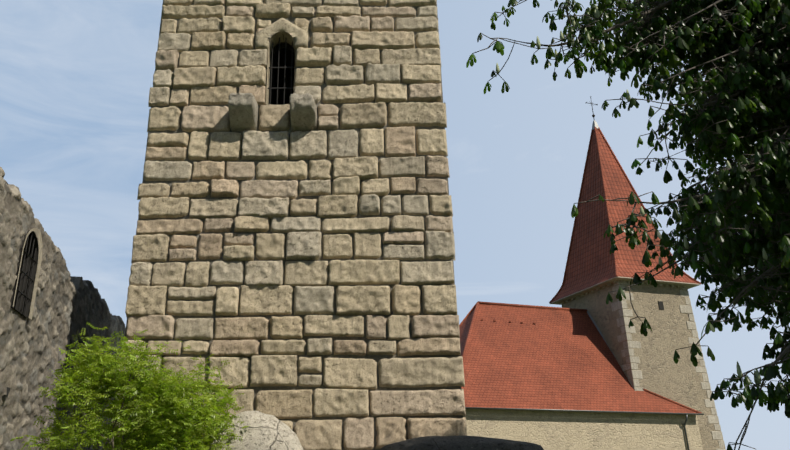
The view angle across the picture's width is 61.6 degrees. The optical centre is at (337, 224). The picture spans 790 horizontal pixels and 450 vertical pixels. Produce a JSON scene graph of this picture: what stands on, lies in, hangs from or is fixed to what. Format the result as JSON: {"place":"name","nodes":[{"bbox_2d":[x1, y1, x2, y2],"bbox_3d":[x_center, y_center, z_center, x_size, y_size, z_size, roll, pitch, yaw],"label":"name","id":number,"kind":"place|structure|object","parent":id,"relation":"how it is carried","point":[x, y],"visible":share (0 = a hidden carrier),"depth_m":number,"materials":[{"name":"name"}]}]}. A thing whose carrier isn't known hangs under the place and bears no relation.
{"place":"outdoors","nodes":[
{"label":"outdoors","id":0,"kind":"place"},
{"bbox_2d":[254,19,309,58],"bbox_3d":[-1.167,-3.947,14.171,1.160,0.780,0.500,0,-20,1],"label":"mortar","id":1,"kind":"object","parent":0,"point":[289,20],"visible":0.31,"depth_m":14.06,"materials":[{"name":"grey concrete"}]},
{"bbox_2d":[256,18,308,35],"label":"stone blocks","id":2,"kind":"object","parent":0,"point":[303,23],"visible":0.56,"depth_m":13.95,"materials":[{"name":"beige stone"}]},
{"bbox_2d":[0,0,789,449],"label":"sky","id":3,"kind":"structure","parent":0,"point":[76,76],"materials":[{"name":"blue"}]},
{"bbox_2d":[466,0,789,449],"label":"chestnut tree","id":4,"kind":"object","parent":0,"point":[743,123],"depth_m":4.83,"materials":[{"name":"green plant"}]},
{"bbox_3d":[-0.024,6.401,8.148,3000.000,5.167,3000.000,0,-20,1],"label":"ground","id":5,"kind":"structure","parent":0,"visible":0},
{"bbox_2d":[0,167,125,449],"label":"ruin wall","id":6,"kind":"structure","parent":5,"relation":"on","point":[67,305],"depth_m":11.38,"materials":[{"name":"grey stone"}]},
{"bbox_2d":[10,231,37,317],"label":"window pane","id":7,"kind":"structure","parent":6,"relation":"in","point":[32,282],"depth_m":10.85,"materials":[{"name":"black glass"}]},
{"bbox_2d":[12,230,36,317],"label":"ruin wall window bars","id":8,"kind":"object","parent":6,"relation":"in","point":[30,277],"visible":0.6,"depth_m":10.59,"materials":[{"name":"black metal"}]},
{"bbox_2d":[13,228,42,319],"bbox_3d":[-4.973,0.721,10.642,0.001,1.447,0.972,3,-21,-7],"label":"window frame","id":9,"kind":"object","parent":6,"relation":"in","point":[38,233],"visible":1,"depth_m":10.93,"materials":[{"name":"grey stone"}]},
{"bbox_2d":[122,0,462,449],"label":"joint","id":10,"kind":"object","parent":5,"relation":"on","point":[376,358],"visible":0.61,"depth_m":12.27,"materials":[{"name":"grey concrete"}]},
{"bbox_2d":[266,33,294,104],"bbox_3d":[-1.170,-3.203,13.748,0.560,1.710,0.335,0,-20,1],"label":"window frame","id":11,"kind":"object","parent":10,"relation":"attached to","point":[275,39],"visible":0.69,"depth_m":13.93,"materials":[{"name":"grey stone"}]},
{"bbox_2d":[268,37,293,104],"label":"window bars","id":12,"kind":"object","parent":10,"relation":"in","point":[284,87],"visible":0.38,"depth_m":13.72,"materials":[{"name":"black metal"}]},
{"bbox_2d":[268,37,294,104],"bbox_3d":[-1.154,-2.963,14.392,0.560,1.710,1.600,0,-20,1],"label":"window opening","id":13,"kind":"object","parent":10,"relation":"attached to","point":[281,77],"visible":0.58,"depth_m":14.92,"materials":[{"name":"black"}]},
{"bbox_2d":[255,17,307,49],"bbox_3d":[-1.170,-3.987,14.021,1.100,0.750,0.410,0,-20,1],"label":"window lintel","id":14,"kind":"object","parent":10,"relation":"attached to","point":[297,34],"visible":0.71,"depth_m":13.83,"materials":[{"name":"beige stone"}]},
{"bbox_2d":[109,0,466,449],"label":"tower ashlar blocks","id":15,"kind":"structure","parent":10,"relation":"attached to","point":[348,383],"depth_m":12.37,"materials":[{"name":"beige stone"}]},
{"bbox_2d":[380,436,543,449],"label":"roof","id":16,"kind":"structure","parent":5,"relation":"on","point":[452,443],"depth_m":7.78,"materials":[{"name":"stone"}]},
{"bbox_2d":[459,96,725,449],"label":"church","id":17,"kind":"structure","parent":5,"relation":"on","point":[584,367],"depth_m":34.02,"materials":[{"name":"red tile"}]},
{"bbox_3d":[-0.968,6.286,11.875,11.240,3.604,8.076,0,-20,1],"label":"rock outcrop base","id":18,"kind":"object","parent":5,"relation":"on","visible":0},
{"bbox_2d":[10,323,249,449],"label":"bush","id":19,"kind":"object","parent":18,"relation":"on","point":[173,391],"depth_m":9.20,"materials":[{"name":"green plant"}]},
{"bbox_2d":[201,411,303,449],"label":"boulder","id":20,"kind":"object","parent":18,"relation":"on","point":[262,431],"visible":0.73,"depth_m":9.96,"materials":[{"name":"stone"}]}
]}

